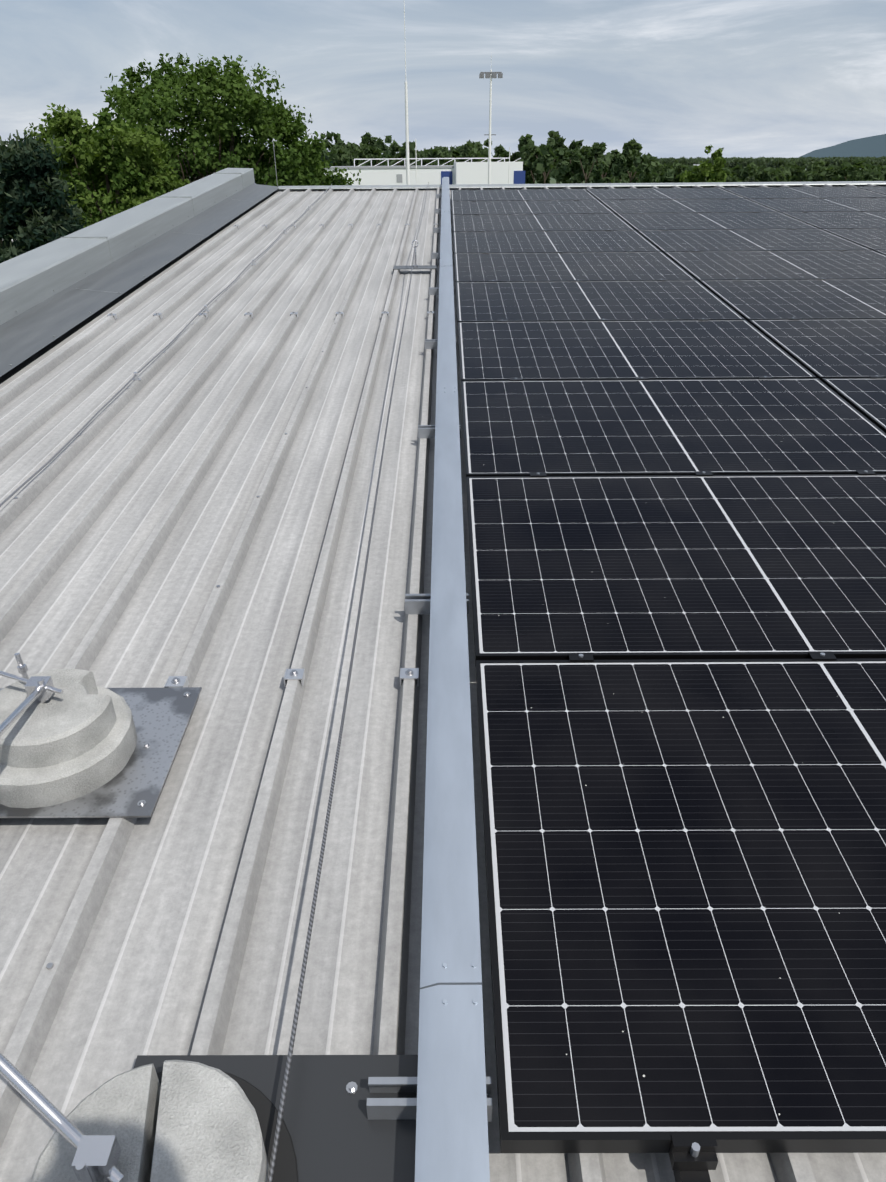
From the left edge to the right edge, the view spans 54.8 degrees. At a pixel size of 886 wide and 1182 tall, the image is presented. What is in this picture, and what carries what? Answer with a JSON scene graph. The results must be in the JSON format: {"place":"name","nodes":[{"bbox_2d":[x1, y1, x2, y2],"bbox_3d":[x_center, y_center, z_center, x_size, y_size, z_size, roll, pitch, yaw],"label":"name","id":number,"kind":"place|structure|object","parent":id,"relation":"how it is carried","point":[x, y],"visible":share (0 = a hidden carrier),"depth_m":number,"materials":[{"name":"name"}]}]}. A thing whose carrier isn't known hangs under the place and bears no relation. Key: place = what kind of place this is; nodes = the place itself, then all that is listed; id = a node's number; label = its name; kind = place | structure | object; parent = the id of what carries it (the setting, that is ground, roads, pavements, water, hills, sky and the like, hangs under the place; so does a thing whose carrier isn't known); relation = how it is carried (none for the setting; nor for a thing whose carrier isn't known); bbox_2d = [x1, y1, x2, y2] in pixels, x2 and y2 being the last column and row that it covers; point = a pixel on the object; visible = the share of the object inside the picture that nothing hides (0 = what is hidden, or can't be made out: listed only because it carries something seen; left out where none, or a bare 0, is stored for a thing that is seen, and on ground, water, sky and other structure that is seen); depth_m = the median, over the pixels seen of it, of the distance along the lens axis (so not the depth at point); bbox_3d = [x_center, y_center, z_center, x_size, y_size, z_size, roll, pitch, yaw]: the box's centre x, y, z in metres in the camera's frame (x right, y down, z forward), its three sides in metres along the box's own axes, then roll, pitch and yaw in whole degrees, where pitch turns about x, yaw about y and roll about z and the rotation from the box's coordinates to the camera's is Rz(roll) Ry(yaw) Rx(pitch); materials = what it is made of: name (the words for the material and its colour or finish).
{"place":"outdoors","nodes":[
{"label":"outdoors","id":0,"kind":"place"},
{"bbox_2d":[0,123,89,262],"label":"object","id":1,"kind":"object","parent":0,"point":[36,211],"visible":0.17,"depth_m":20.30,"materials":[{"name":"green plant"}]},
{"bbox_2d":[0,0,885,158],"label":"sky","id":2,"kind":"structure","parent":0,"point":[677,78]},
{"bbox_2d":[188,169,805,187],"bbox_3d":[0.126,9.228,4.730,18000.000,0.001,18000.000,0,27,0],"label":"ground","id":3,"kind":"structure","parent":0,"point":[552,180],"depth_m":494.93,"materials":[{"name":"green plant"}]},
{"bbox_2d":[24,103,189,229],"bbox_3d":[-10.221,-8.559,27.035,5.755,11.996,6.088,0,27,0],"label":"lime tree","id":4,"kind":"object","parent":3,"relation":"on","point":[101,163],"visible":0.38,"depth_m":24.38,"materials":[{"name":"green plant"}]},
{"bbox_2d":[58,52,360,220],"bbox_3d":[-9.607,-14.329,36.034,12.402,14.249,12.794,0,27,0],"label":"tall maple tree","id":5,"kind":"object","parent":3,"relation":"on","point":[213,118],"visible":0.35,"depth_m":32.46,"materials":[{"name":"green plant"}]},
{"bbox_2d":[311,142,342,185],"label":"tree","id":6,"kind":"object","parent":3,"relation":"on","point":[327,158],"visible":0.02,"depth_m":49.41,"materials":[{"name":"green plant"}]},
{"bbox_2d":[59,143,620,187],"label":"tree belt","id":7,"kind":"object","parent":3,"relation":"on","point":[582,178],"visible":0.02,"depth_m":354.67,"materials":[{"name":"green plant"}]},
{"bbox_2d":[404,5,409,188],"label":"lightning mast","id":8,"kind":"object","parent":3,"relation":"on","point":[407,142],"visible":0.46,"depth_m":74.64,"materials":[{"name":"grey metal"}]},
{"bbox_2d":[415,139,416,184],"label":"pole","id":9,"kind":"object","parent":3,"relation":"on","point":[416,162],"visible":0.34,"depth_m":107.21,"materials":[{"name":"grey metal"}]},
{"bbox_2d":[324,158,524,188],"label":"building","id":10,"kind":"structure","parent":3,"relation":"on","point":[465,172],"depth_m":147.46,"materials":[{"name":"white"}]},
{"bbox_2d":[294,130,660,187],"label":"tree belt","id":11,"kind":"object","parent":3,"relation":"on","point":[542,159],"visible":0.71,"depth_m":197.63,"materials":[{"name":"green plant"}]},
{"bbox_2d":[479,52,502,183],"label":"floodlight mast","id":12,"kind":"object","parent":3,"relation":"on","point":[490,74],"visible":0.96,"depth_m":130.45,"materials":[{"name":"grey metal"}]},
{"bbox_2d":[508,147,509,187],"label":"pole","id":13,"kind":"object","parent":3,"relation":"on","point":[509,165],"visible":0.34,"depth_m":133.85,"materials":[{"name":"grey metal"}]},
{"bbox_2d":[279,186,776,190],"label":"roof slope","id":14,"kind":"structure","parent":3,"relation":"on","point":[526,188],"depth_m":12.09,"materials":[{"name":"grey metal"}]},
{"bbox_2d":[680,145,726,182],"bbox_3d":[11.062,-13.729,38.105,3.448,11.013,2.822,19,33,34],"label":"tree","id":15,"kind":"object","parent":3,"relation":"on","point":[715,172],"visible":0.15,"depth_m":35.88,"materials":[{"name":"green plant"}]},
{"bbox_2d":[613,159,885,186],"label":"tree belt","id":16,"kind":"object","parent":3,"relation":"on","point":[792,171],"visible":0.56,"depth_m":274.97,"materials":[{"name":"green plant"}]},
{"bbox_2d":[744,176,764,185],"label":"tree","id":17,"kind":"object","parent":3,"relation":"on","point":[750,179],"visible":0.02,"depth_m":40.95,"materials":[{"name":"green plant"}]},
{"bbox_2d":[633,156,885,168],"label":"tree belt","id":18,"kind":"object","parent":3,"relation":"on","point":[806,162],"visible":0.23,"depth_m":1228.64,"materials":[{"name":"green plant"}]},
{"bbox_2d":[657,155,885,159],"bbox_3d":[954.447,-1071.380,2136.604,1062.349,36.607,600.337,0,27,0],"label":"tree belt","id":19,"kind":"object","parent":3,"relation":"on","point":[810,157],"visible":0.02,"depth_m":2172.20,"materials":[{"name":"green plant"}]},
{"bbox_3d":[20.541,8.951,-1.488,47.100,10.640,38.300,0,31,0],"label":"building body","id":20,"kind":"object","parent":3,"relation":"on","visible":0},
{"bbox_2d":[0,185,883,383],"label":"parapet wall","id":21,"kind":"structure","parent":20,"relation":"on","point":[28,361],"depth_m":6.70,"materials":[{"name":"grey metal"}]},
{"bbox_2d":[0,687,201,817],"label":"base plate","id":22,"kind":"object","parent":21,"relation":"on","point":[135,785],"visible":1,"depth_m":1.93,"materials":[{"name":"silver metal"}]},
{"bbox_2d":[0,668,136,807],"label":"concrete base","id":23,"kind":"object","parent":22,"relation":"on","point":[77,738],"visible":0.96,"depth_m":1.84,"materials":[{"name":"grey concrete"}]},
{"bbox_2d":[0,653,63,736],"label":"tripod rods","id":24,"kind":"object","parent":23,"relation":"on","point":[41,689],"visible":0.98,"depth_m":1.87,"materials":[{"name":"silver metal"}]},
{"bbox_2d":[0,168,278,376],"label":"verge parapet","id":25,"kind":"structure","parent":21,"relation":"on","point":[52,291],"depth_m":6.64,"materials":[{"name":"grey metal"}]},
{"bbox_2d":[0,142,331,506],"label":"lightning conductor","id":26,"kind":"object","parent":21,"relation":"on","point":[135,377],"visible":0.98,"depth_m":4.40,"materials":[{"name":"silver metal"}]},
{"bbox_2d":[133,1055,417,1181],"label":"base plate","id":27,"kind":"object","parent":21,"relation":"on","point":[336,1135],"visible":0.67,"depth_m":1.28,"materials":[{"name":"grey metal"}]},
{"bbox_2d":[30,1060,268,1181],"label":"concrete base","id":28,"kind":"object","parent":27,"relation":"on","point":[188,1121],"visible":0.98,"depth_m":1.17,"materials":[{"name":"grey concrete"}]},
{"bbox_2d":[0,1052,123,1181],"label":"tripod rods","id":29,"kind":"object","parent":28,"relation":"on","point":[96,1157],"visible":1,"depth_m":1.10,"materials":[{"name":"silver metal"}]},
{"bbox_2d":[157,1071,298,1181],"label":"rubber base pad","id":30,"kind":"object","parent":27,"relation":"on","point":[285,1167],"visible":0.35,"depth_m":1.25,"materials":[{"name":"black rubber"}]},
{"bbox_2d":[393,240,436,271],"bbox_3d":[-0.228,-2.705,6.884,0.350,0.230,0.130,0,31,0],"label":"lifeline anchor","id":31,"kind":"object","parent":21,"relation":"on","point":[415,266],"visible":0.92,"depth_m":6.91,"materials":[{"name":"grey paint"}]},
{"bbox_2d":[267,182,428,1181],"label":"lifeline rope","id":32,"kind":"object","parent":31,"relation":"attached to","point":[284,1086],"visible":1,"depth_m":1.61,"materials":[{"name":"metal"}]},
{"bbox_2d":[366,194,491,1121],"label":"tray supports","id":33,"kind":"object","parent":21,"relation":"on","point":[389,1108],"visible":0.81,"depth_m":1.28,"materials":[{"name":"grey metal"}]},
{"bbox_2d":[0,184,885,1181],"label":"roof sheet","id":34,"kind":"object","parent":21,"relation":"on","point":[140,520],"visible":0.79,"depth_m":2.41,"materials":[{"name":"grey metal"}]},
{"bbox_2d":[14,191,437,969],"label":"roof fasteners","id":35,"kind":"object","parent":34,"relation":"attached to","point":[288,675],"visible":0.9,"depth_m":2.22,"materials":[{"name":"silver metal"}]},
{"bbox_2d":[415,177,489,1181],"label":"cable tray","id":36,"kind":"object","parent":21,"relation":"attached to","point":[452,1145],"visible":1,"depth_m":1.57,"materials":[{"name":"grey metal"}]},
{"bbox_2d":[278,181,885,188],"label":"ridge cap","id":37,"kind":"object","parent":21,"relation":"on","point":[588,184],"visible":1,"depth_m":11.97,"materials":[{"name":"grey metal"}]},
{"bbox_2d":[451,186,885,1152],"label":"solar array","id":38,"kind":"object","parent":21,"relation":"on","point":[683,778],"visible":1,"depth_m":2.17,"materials":[{"name":"black glass"}]},
{"bbox_2d":[469,185,883,1181],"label":"clamps","id":39,"kind":"object","parent":21,"relation":"on","point":[693,1159],"visible":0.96,"depth_m":1.18,"materials":[{"name":"black"}]},
{"bbox_2d":[797,134,885,158],"bbox_3d":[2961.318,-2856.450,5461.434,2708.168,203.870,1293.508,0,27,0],"label":"distant hills","id":40,"kind":"structure","parent":0,"point":[873,146],"depth_m":5708.23,"materials":[{"name":"blue"}]}
]}

